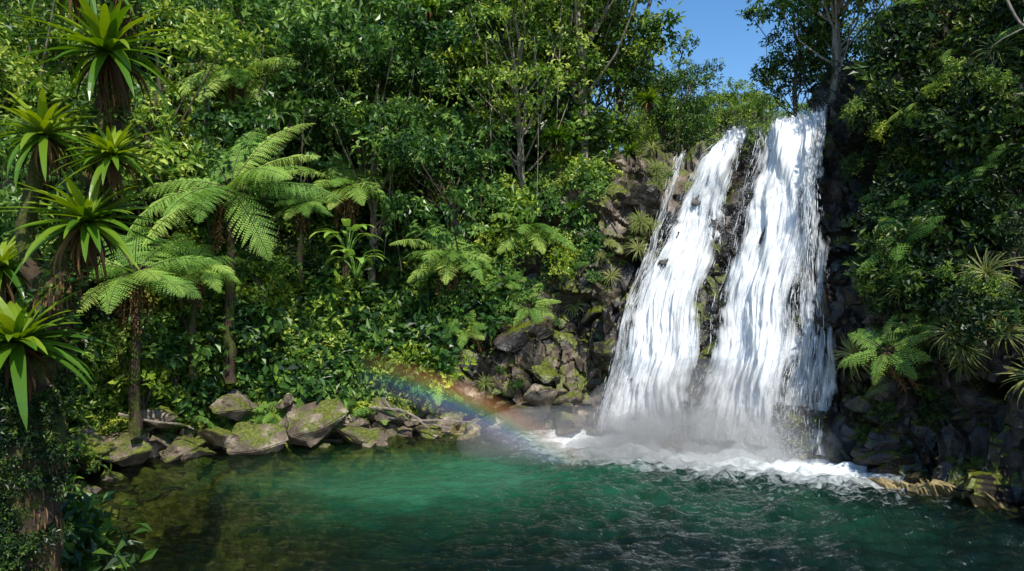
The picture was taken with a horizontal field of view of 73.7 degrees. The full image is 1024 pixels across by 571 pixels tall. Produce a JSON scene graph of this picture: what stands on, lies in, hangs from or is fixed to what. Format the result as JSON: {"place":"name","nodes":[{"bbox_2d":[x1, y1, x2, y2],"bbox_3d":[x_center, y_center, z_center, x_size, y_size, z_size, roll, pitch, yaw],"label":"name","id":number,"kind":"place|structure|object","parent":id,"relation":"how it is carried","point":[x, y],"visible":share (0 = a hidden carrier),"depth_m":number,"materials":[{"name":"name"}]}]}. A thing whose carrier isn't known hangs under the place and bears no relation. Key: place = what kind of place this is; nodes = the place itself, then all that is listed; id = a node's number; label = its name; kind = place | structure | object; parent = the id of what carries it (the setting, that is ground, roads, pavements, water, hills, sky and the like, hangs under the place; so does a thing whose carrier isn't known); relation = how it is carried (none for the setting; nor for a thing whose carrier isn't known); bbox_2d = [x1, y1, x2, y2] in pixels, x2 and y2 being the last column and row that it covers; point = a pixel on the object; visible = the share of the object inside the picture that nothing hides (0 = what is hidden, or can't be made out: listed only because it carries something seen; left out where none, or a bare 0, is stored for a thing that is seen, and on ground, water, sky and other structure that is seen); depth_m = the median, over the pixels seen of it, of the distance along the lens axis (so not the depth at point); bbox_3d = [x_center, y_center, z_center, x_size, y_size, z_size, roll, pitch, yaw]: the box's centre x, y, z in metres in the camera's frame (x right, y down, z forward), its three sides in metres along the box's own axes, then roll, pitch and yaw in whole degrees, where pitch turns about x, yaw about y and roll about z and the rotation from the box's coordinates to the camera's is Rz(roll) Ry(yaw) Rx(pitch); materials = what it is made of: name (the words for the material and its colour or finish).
{"place":"outdoors","nodes":[
{"label":"outdoors","id":0,"kind":"place"},
{"bbox_2d":[284,559,332,570],"bbox_3d":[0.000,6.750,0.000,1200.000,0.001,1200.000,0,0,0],"label":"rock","id":1,"kind":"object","parent":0,"point":[308,567],"depth_m":16.34,"materials":[{"name":"grey stone"}]},
{"bbox_2d":[0,0,1023,570],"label":"terrain","id":2,"kind":"structure","parent":0,"point":[982,458],"depth_m":18.84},
{"bbox_2d":[0,0,35,44],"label":"rainforest tree","id":3,"kind":"object","parent":2,"relation":"on","point":[4,4],"visible":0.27,"depth_m":22.90,"materials":[{"name":"green plant"}]},
{"bbox_2d":[0,216,47,298],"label":"rainforest tree","id":4,"kind":"object","parent":2,"relation":"on","point":[25,285],"visible":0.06,"depth_m":13.85,"materials":[{"name":"green plant"}]},
{"bbox_2d":[0,126,68,260],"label":"rainforest tree","id":5,"kind":"object","parent":2,"relation":"on","point":[7,222],"visible":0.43,"depth_m":11.28,"materials":[{"name":"green plant"}]},
{"bbox_2d":[0,57,86,191],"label":"rainforest tree","id":6,"kind":"object","parent":2,"relation":"on","point":[9,80],"visible":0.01,"depth_m":19.81,"materials":[{"name":"green plant"}]},
{"bbox_2d":[0,18,90,184],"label":"rainforest tree","id":7,"kind":"object","parent":2,"relation":"on","point":[36,44],"visible":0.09,"depth_m":18.12,"materials":[{"name":"green plant"}]},
{"bbox_2d":[0,15,92,299],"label":"rainforest tree","id":8,"kind":"object","parent":2,"relation":"on","point":[22,86],"visible":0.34,"depth_m":15.65,"materials":[{"name":"green plant"}]},
{"bbox_2d":[0,117,123,325],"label":"rainforest tree","id":9,"kind":"object","parent":2,"relation":"on","point":[94,316],"visible":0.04,"depth_m":17.54,"materials":[{"name":"green plant"}]},
{"bbox_2d":[0,0,146,570],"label":"mossy tree","id":10,"kind":"object","parent":2,"relation":"on","point":[41,283],"visible":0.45,"depth_m":7.88,"materials":[{"name":"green plant"}]},
{"bbox_2d":[0,236,46,303],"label":"bromeliad","id":11,"kind":"object","parent":10,"relation":"attached to","point":[8,250],"visible":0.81,"depth_m":7.88,"materials":[{"name":"green plant"}]},
{"bbox_2d":[0,363,80,570],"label":"trunk ivy","id":12,"kind":"object","parent":10,"relation":"attached to","point":[10,553],"visible":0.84,"depth_m":7.68,"materials":[{"name":"green plant"}]},
{"bbox_2d":[0,87,98,197],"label":"bromeliad","id":13,"kind":"object","parent":10,"relation":"attached to","point":[40,124],"visible":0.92,"depth_m":7.66,"materials":[{"name":"green plant"}]},
{"bbox_2d":[0,283,121,429],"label":"bromeliad","id":14,"kind":"object","parent":10,"relation":"attached to","point":[16,329],"visible":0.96,"depth_m":7.53,"materials":[{"name":"green plant"}]},
{"bbox_2d":[15,0,146,46],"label":"bromeliad","id":15,"kind":"object","parent":10,"relation":"attached to","point":[76,3],"visible":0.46,"depth_m":7.92,"materials":[{"name":"green plant"}]},
{"bbox_2d":[0,175,187,304],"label":"bromeliad","id":16,"kind":"object","parent":10,"relation":"attached to","point":[84,212],"visible":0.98,"depth_m":7.55,"materials":[{"name":"green plant"}]},
{"bbox_2d":[3,0,196,127],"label":"bromeliad","id":17,"kind":"object","parent":10,"relation":"attached to","point":[105,36],"visible":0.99,"depth_m":7.64,"materials":[{"name":"green plant"}]},
{"bbox_2d":[48,120,177,214],"bbox_3d":[-4.568,-1.342,7.788,1.213,1.063,1.297,4,15,15],"label":"bromeliad","id":18,"kind":"object","parent":10,"relation":"attached to","point":[112,144],"visible":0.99,"depth_m":7.64,"materials":[{"name":"green plant"}]},
{"bbox_2d":[66,422,109,466],"bbox_3d":[-10.284,3.867,16.276,1.814,0.957,0.925,25,1,33],"label":"boulder","id":19,"kind":"object","parent":2,"relation":"on","point":[100,447],"visible":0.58,"depth_m":16.08,"materials":[{"name":"stone"}]},
{"bbox_2d":[0,0,183,316],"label":"rainforest tree","id":20,"kind":"object","parent":2,"relation":"on","point":[65,91],"visible":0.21,"depth_m":17.53,"materials":[{"name":"green plant"}]},
{"bbox_2d":[4,0,189,79],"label":"rainforest tree","id":21,"kind":"object","parent":2,"relation":"on","point":[157,23],"visible":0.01,"depth_m":24.28,"materials":[{"name":"green plant"}]},
{"bbox_2d":[0,0,202,227],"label":"rainforest tree","id":22,"kind":"object","parent":2,"relation":"on","point":[146,9],"visible":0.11,"depth_m":20.68,"materials":[{"name":"green plant"}]},
{"bbox_2d":[96,470,127,487],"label":"boulder","id":23,"kind":"object","parent":2,"relation":"on","point":[109,475],"visible":0.85,"depth_m":15.87,"materials":[{"name":"grey stone"}]},
{"bbox_2d":[104,436,153,466],"bbox_3d":[-9.634,4.181,17.120,1.113,0.833,1.346,0,0,-31],"label":"boulder","id":24,"kind":"object","parent":2,"relation":"on","point":[125,451],"visible":0.9,"depth_m":16.77,"materials":[{"name":"grey stone"}]},
{"bbox_2d":[10,0,273,304],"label":"rainforest tree","id":25,"kind":"object","parent":2,"relation":"on","point":[165,144],"visible":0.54,"depth_m":19.96,"materials":[{"name":"green plant"}]},
{"bbox_2d":[72,224,222,437],"bbox_3d":[-9.306,1.046,16.843,3.624,5.331,3.868,0,0,28],"label":"tree fern","id":26,"kind":"object","parent":2,"relation":"on","point":[134,276],"visible":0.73,"depth_m":16.62,"materials":[{"name":"green plant"}]},
{"bbox_2d":[141,407,178,427],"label":"boulder","id":27,"kind":"object","parent":2,"relation":"on","point":[162,414],"visible":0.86,"depth_m":17.57,"materials":[{"name":"grey stone"}]},
{"bbox_2d":[139,0,220,74],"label":"rainforest tree","id":28,"kind":"object","parent":2,"relation":"on","point":[165,27],"visible":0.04,"depth_m":25.09,"materials":[{"name":"green plant"}]},
{"bbox_2d":[123,232,248,379],"bbox_3d":[-8.623,0.509,18.253,2.718,3.998,2.901,0,0,-2],"label":"tree fern","id":29,"kind":"object","parent":2,"relation":"on","point":[193,272],"visible":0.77,"depth_m":18.12,"materials":[{"name":"green plant"}]},
{"bbox_2d":[137,0,289,200],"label":"rainforest tree","id":30,"kind":"object","parent":2,"relation":"on","point":[224,90],"visible":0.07,"depth_m":23.25,"materials":[{"name":"green plant"}]},
{"bbox_2d":[195,427,238,448],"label":"boulder","id":31,"kind":"object","parent":2,"relation":"on","point":[222,437],"visible":0.75,"depth_m":18.09,"materials":[{"name":"grey stone"}]},
{"bbox_2d":[125,123,340,383],"bbox_3d":[-7.727,-1.077,19.153,5.306,7.573,5.532,0,0,-25],"label":"tree fern","id":32,"kind":"object","parent":2,"relation":"on","point":[238,174],"visible":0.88,"depth_m":18.66,"materials":[{"name":"green plant"}]},
{"bbox_2d":[209,388,261,420],"bbox_3d":[-7.712,3.365,19.275,1.028,0.836,1.837,10,-7,18],"label":"boulder","id":33,"kind":"object","parent":2,"relation":"on","point":[234,404],"visible":0.88,"depth_m":18.77,"materials":[{"name":"grey stone"}]},
{"bbox_2d":[173,34,322,213],"bbox_3d":[-8.707,-5.417,22.124,4.520,6.451,4.713,0,0,-42],"label":"tree fern","id":34,"kind":"object","parent":2,"relation":"on","point":[240,88],"visible":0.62,"depth_m":21.49,"materials":[{"name":"green plant"}]},
{"bbox_2d":[152,23,355,283],"bbox_3d":[-8.004,-3.810,21.702,5.886,9.075,6.914,1,8,-15],"label":"rainforest tree","id":35,"kind":"object","parent":2,"relation":"on","point":[229,138],"visible":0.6,"depth_m":21.37,"materials":[{"name":"green plant"}]},
{"bbox_2d":[207,0,300,41],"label":"rainforest tree","id":36,"kind":"object","parent":2,"relation":"on","point":[244,7],"visible":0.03,"depth_m":26.19,"materials":[{"name":"green plant"}]},
{"bbox_2d":[222,422,288,466],"bbox_3d":[-6.963,4.282,18.518,1.663,0.996,1.153,-13,28,-23],"label":"boulder","id":37,"kind":"object","parent":2,"relation":"on","point":[258,440],"visible":0.88,"depth_m":18.24,"materials":[{"name":"grey stone"}]},
{"bbox_2d":[271,393,294,409],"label":"boulder","id":38,"kind":"object","parent":2,"relation":"on","point":[287,400],"visible":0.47,"depth_m":19.20,"materials":[{"name":"grey stone"}]},
{"bbox_2d":[254,182,339,281],"bbox_3d":[-6.577,-1.693,21.075,2.174,3.198,2.321,0,0,19],"label":"tree fern","id":39,"kind":"object","parent":2,"relation":"on","point":[301,214],"visible":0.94,"depth_m":20.93,"materials":[{"name":"green plant"}]},
{"bbox_2d":[167,0,452,229],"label":"rainforest tree","id":40,"kind":"object","parent":2,"relation":"on","point":[337,14],"visible":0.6,"depth_m":21.77,"materials":[{"name":"green plant"}]},
{"bbox_2d":[278,398,347,447],"bbox_3d":[-5.601,3.872,19.268,1.804,1.062,1.506,-25,26,-29],"label":"boulder","id":41,"kind":"object","parent":2,"relation":"on","point":[311,424],"visible":0.9,"depth_m":18.89,"materials":[{"name":"grey stone"}]},
{"bbox_2d":[307,440,334,458],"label":"boulder","id":42,"kind":"object","parent":2,"relation":"on","point":[322,444],"visible":0.72,"depth_m":18.87,"materials":[{"name":"stone"}]},
{"bbox_2d":[66,383,588,570],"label":"shore rocks","id":43,"kind":"object","parent":2,"relation":"on","point":[567,396],"visible":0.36,"depth_m":18.14,"materials":[{"name":"grey stone"}]},
{"bbox_2d":[161,436,205,462],"bbox_3d":[-8.591,4.265,18.076,0.710,0.579,1.678,0,0,16],"label":"boulder","id":44,"kind":"object","parent":43,"relation":"on","point":[177,448],"visible":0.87,"depth_m":17.67,"materials":[{"name":"stone"}]},
{"bbox_2d":[118,397,470,434],"bbox_3d":[-5.662,3.784,19.125,9.300,1.253,0.921,0,0,-23],"label":"driftwood","id":45,"kind":"object","parent":43,"relation":"on","point":[396,409],"visible":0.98,"depth_m":20.10,"materials":[{"name":"brown wood"}]},
{"bbox_2d":[333,423,386,447],"bbox_3d":[-4.481,4.351,19.836,1.640,0.676,1.249,21,-3,-23],"label":"boulder","id":46,"kind":"object","parent":43,"relation":"on","point":[358,436],"visible":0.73,"depth_m":19.48,"materials":[{"name":"grey stone"}]},
{"bbox_2d":[280,0,386,132],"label":"rainforest tree","id":47,"kind":"object","parent":2,"relation":"on","point":[324,12],"visible":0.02,"depth_m":26.67,"materials":[{"name":"green plant"}]},
{"bbox_2d":[0,1,686,570],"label":"understory foliage","id":48,"kind":"object","parent":2,"relation":"on","point":[308,363],"visible":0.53,"depth_m":21.39,"materials":[{"name":"green plant"}]},
{"bbox_2d":[288,157,402,297],"bbox_3d":[-5.624,-2.022,22.916,3.443,5.064,3.674,0,0,18],"label":"tree fern","id":49,"kind":"object","parent":2,"relation":"on","point":[345,181],"visible":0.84,"depth_m":22.68,"materials":[{"name":"green plant"}]},
{"bbox_2d":[309,219,382,256],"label":"taro plant","id":50,"kind":"object","parent":2,"relation":"on","point":[347,222],"visible":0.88,"depth_m":21.43,"materials":[{"name":"green plant"}]},
{"bbox_2d":[222,0,474,194],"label":"rainforest tree","id":51,"kind":"object","parent":2,"relation":"on","point":[382,11],"visible":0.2,"depth_m":24.00,"materials":[{"name":"green plant"}]},
{"bbox_2d":[325,245,384,277],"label":"taro plant","id":52,"kind":"object","parent":2,"relation":"on","point":[351,252],"visible":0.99,"depth_m":21.34,"materials":[{"name":"green plant"}]},
{"bbox_2d":[287,24,465,289],"bbox_3d":[-4.713,-4.203,23.821,6.382,9.577,6.004,0,0,-8],"label":"rainforest tree","id":53,"kind":"object","parent":2,"relation":"on","point":[327,116],"visible":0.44,"depth_m":22.96,"materials":[{"name":"green plant"}]},
{"bbox_2d":[365,397,404,421],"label":"boulder","id":54,"kind":"object","parent":2,"relation":"on","point":[379,415],"visible":0.64,"depth_m":20.39,"materials":[{"name":"grey stone"}]},
{"bbox_2d":[298,10,510,207],"bbox_3d":[-3.899,-6.069,25.648,7.884,8.930,7.157,0,0,-14],"label":"rainforest tree","id":55,"kind":"object","parent":2,"relation":"on","point":[433,40],"visible":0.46,"depth_m":23.67,"materials":[{"name":"green plant"}]},
{"bbox_2d":[409,0,447,23],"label":"bromeliad","id":56,"kind":"object","parent":55,"relation":"attached to","point":[427,3],"visible":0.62,"depth_m":24.39,"materials":[{"name":"green plant"}]},
{"bbox_2d":[393,398,426,426],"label":"boulder","id":57,"kind":"object","parent":2,"relation":"on","point":[421,414],"visible":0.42,"depth_m":20.94,"materials":[{"name":"grey stone"}]},
{"bbox_2d":[359,0,468,104],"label":"rainforest tree","id":58,"kind":"object","parent":2,"relation":"on","point":[416,36],"visible":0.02,"depth_m":27.12,"materials":[{"name":"green plant"}]},
{"bbox_2d":[349,92,521,271],"bbox_3d":[-2.711,-3.039,22.507,5.790,7.018,5.939,0,0,13],"label":"rainforest tree","id":59,"kind":"object","parent":2,"relation":"on","point":[436,138],"visible":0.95,"depth_m":22.03,"materials":[{"name":"green plant"}]},
{"bbox_2d":[367,0,503,111],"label":"rainforest tree","id":60,"kind":"object","parent":2,"relation":"on","point":[450,8],"visible":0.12,"depth_m":25.68,"materials":[{"name":"green plant"}]},
{"bbox_2d":[389,220,495,312],"bbox_3d":[-2.186,0.278,22.401,3.443,5.064,3.674,0,0,11],"label":"tree fern","id":61,"kind":"object","parent":2,"relation":"on","point":[451,251],"visible":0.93,"depth_m":21.99,"materials":[{"name":"green plant"}]},
{"bbox_2d":[424,408,462,433],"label":"boulder","id":62,"kind":"object","parent":2,"relation":"on","point":[452,414],"visible":0.45,"depth_m":20.80,"materials":[{"name":"grey stone"}]},
{"bbox_2d":[430,29,552,210],"bbox_3d":[-1.271,-5.929,25.679,4.536,7.158,5.330,0,0,-27],"label":"rainforest tree","id":63,"kind":"object","parent":2,"relation":"on","point":[468,54],"visible":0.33,"depth_m":24.39,"materials":[{"name":"green plant"}]},
{"bbox_2d":[424,0,600,199],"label":"rainforest tree","id":64,"kind":"object","parent":2,"relation":"on","point":[525,77],"visible":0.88,"depth_m":22.90,"materials":[{"name":"green plant"}]},
{"bbox_2d":[535,121,574,156],"bbox_3d":[1.559,-4.857,23.081,1.465,1.200,1.369,0,0,11],"label":"bromeliad","id":65,"kind":"object","parent":64,"relation":"attached to","point":[556,135],"visible":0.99,"depth_m":22.92,"materials":[{"name":"green plant"}]},
{"bbox_2d":[446,0,580,173],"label":"rainforest tree","id":66,"kind":"object","parent":2,"relation":"on","point":[502,32],"visible":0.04,"depth_m":26.36,"materials":[{"name":"green plant"}]},
{"bbox_2d":[441,0,599,116],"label":"rainforest tree","id":67,"kind":"object","parent":2,"relation":"on","point":[466,1],"visible":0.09,"depth_m":25.04,"materials":[{"name":"green plant"}]},
{"bbox_2d":[498,402,552,421],"bbox_3d":[0.429,3.927,21.022,1.652,0.651,1.203,0,0,-40],"label":"boulder","id":68,"kind":"object","parent":2,"relation":"on","point":[524,412],"visible":0.81,"depth_m":20.69,"materials":[{"name":"grey stone"}]},
{"bbox_2d":[479,201,575,254],"bbox_3d":[0.403,-0.689,23.063,3.262,4.798,3.481,0,0,-2],"label":"tree fern","id":69,"kind":"object","parent":2,"relation":"on","point":[530,228],"visible":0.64,"depth_m":22.16,"materials":[{"name":"green plant"}]},
{"bbox_2d":[523,383,557,412],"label":"boulder","id":70,"kind":"object","parent":2,"relation":"on","point":[542,397],"visible":0.95,"depth_m":20.41,"materials":[{"name":"grey stone"}]},
{"bbox_2d":[67,0,1023,431],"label":"ground ferns","id":71,"kind":"object","parent":2,"relation":"on","point":[871,340],"visible":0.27,"depth_m":16.07,"materials":[{"name":"green plant"}]},
{"bbox_2d":[482,0,618,153],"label":"rainforest tree","id":72,"kind":"object","parent":2,"relation":"on","point":[574,59],"visible":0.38,"depth_m":23.90,"materials":[{"name":"green plant"}]},
{"bbox_2d":[458,0,661,161],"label":"rainforest tree","id":73,"kind":"object","parent":2,"relation":"on","point":[576,22],"visible":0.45,"depth_m":23.99,"materials":[{"name":"green plant"}]},
{"bbox_2d":[499,0,626,109],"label":"rainforest tree","id":74,"kind":"object","parent":2,"relation":"on","point":[604,25],"visible":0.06,"depth_m":25.39,"materials":[{"name":"green plant"}]},
{"bbox_2d":[554,411,585,433],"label":"boulder","id":75,"kind":"object","parent":2,"relation":"on","point":[567,423],"visible":1,"depth_m":20.09,"materials":[{"name":"grey stone"}]},
{"bbox_2d":[561,199,586,219],"bbox_3d":[2.002,-2.398,22.472,1.046,0.857,0.978,0,0,-23],"label":"bromeliad","id":76,"kind":"object","parent":2,"relation":"on","point":[571,205],"visible":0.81,"depth_m":22.28,"materials":[{"name":"green plant"}]},
{"bbox_2d":[515,0,691,149],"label":"rainforest tree","id":77,"kind":"object","parent":2,"relation":"on","point":[614,72],"visible":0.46,"depth_m":25.09,"materials":[{"name":"green plant"}]},
{"bbox_2d":[572,0,640,107],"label":"rainforest tree","id":78,"kind":"object","parent":2,"relation":"on","point":[626,1],"visible":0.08,"depth_m":28.16,"materials":[{"name":"green plant"}]},
{"bbox_2d":[610,142,644,159],"bbox_3d":[3.900,-4.357,23.312,1.369,1.200,1.465,0,0,-18],"label":"bromeliad","id":79,"kind":"object","parent":2,"relation":"on","point":[630,149],"visible":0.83,"depth_m":23.14,"materials":[{"name":"green plant"}]},
{"bbox_2d":[593,0,679,157],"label":"rainforest tree","id":80,"kind":"object","parent":2,"relation":"on","point":[639,44],"visible":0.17,"depth_m":27.03,"materials":[{"name":"green plant"}]},
{"bbox_2d":[250,7,1023,423],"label":"cliff grass","id":81,"kind":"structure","parent":2,"relation":"on","point":[640,223],"depth_m":15.20,"materials":[{"name":"green plant"}]},
{"bbox_2d":[624,34,717,155],"bbox_3d":[6.474,-7.126,28.340,3.868,6.074,3.877,0,0,24],"label":"rainforest tree","id":82,"kind":"object","parent":2,"relation":"on","point":[665,121],"visible":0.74,"depth_m":28.06,"materials":[{"name":"green plant"}]},
{"bbox_2d":[628,87,663,121],"bbox_3d":[4.710,-6.357,24.045,1.369,1.200,1.465,0,0,2],"label":"bromeliad","id":83,"kind":"object","parent":82,"relation":"on","point":[647,99],"visible":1,"depth_m":23.92,"materials":[{"name":"green plant"}]},
{"bbox_2d":[646,98,722,154],"bbox_3d":[8.006,-6.449,31.441,3.392,4.109,3.693,0,0,-26],"label":"rainforest tree","id":84,"kind":"object","parent":2,"relation":"on","point":[703,122],"visible":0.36,"depth_m":31.04,"materials":[{"name":"green plant"}]},
{"bbox_2d":[572,92,833,469],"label":"waterfall","id":85,"kind":"structure","parent":2,"relation":"on","point":[753,351],"depth_m":19.31,"materials":[{"name":"liquid"}]},
{"bbox_2d":[421,154,1023,524],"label":"cliff rocks","id":86,"kind":"object","parent":2,"relation":"on","point":[876,453],"visible":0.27,"depth_m":18.27,"materials":[{"name":"grey stone"}]},
{"bbox_2d":[610,0,909,156],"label":"distant trees","id":87,"kind":"object","parent":2,"relation":"on","point":[751,112],"visible":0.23,"depth_m":42.41,"materials":[{"name":"green plant"}]},
{"bbox_2d":[736,0,866,122],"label":"rainforest tree","id":88,"kind":"object","parent":2,"relation":"on","point":[797,79],"visible":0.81,"depth_m":22.56,"materials":[{"name":"green plant"}]},
{"bbox_2d":[747,0,885,119],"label":"rainforest tree","id":89,"kind":"object","parent":2,"relation":"on","point":[838,9],"visible":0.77,"depth_m":20.75,"materials":[{"name":"green plant"}]},
{"bbox_2d":[744,0,897,93],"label":"rainforest tree","id":90,"kind":"object","parent":2,"relation":"on","point":[843,36],"visible":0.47,"depth_m":22.03,"materials":[{"name":"green plant"}]},
{"bbox_2d":[868,0,916,24],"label":"rainforest tree","id":91,"kind":"object","parent":2,"relation":"on","point":[890,8],"visible":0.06,"depth_m":19.21,"materials":[{"name":"green plant"}]},
{"bbox_2d":[820,0,1023,454],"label":"cliff foliage","id":92,"kind":"object","parent":2,"relation":"on","point":[895,41],"visible":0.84,"depth_m":15.46,"materials":[{"name":"green plant"}]},
{"bbox_2d":[990,0,1023,66],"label":"bare branch","id":93,"kind":"object","parent":92,"relation":"attached to","point":[1014,13],"visible":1,"depth_m":13.16,"materials":[{"name":"grey plant"}]},
{"bbox_2d":[72,426,1023,570],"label":"pool water","id":94,"kind":"structure","parent":0,"point":[576,502],"depth_m":13.33,"materials":[{"name":"teal liquid"}]},
{"bbox_2d":[208,0,895,151],"label":"sky","id":95,"kind":"structure","parent":0,"point":[722,33],"materials":[{"name":"blue"}]}
]}

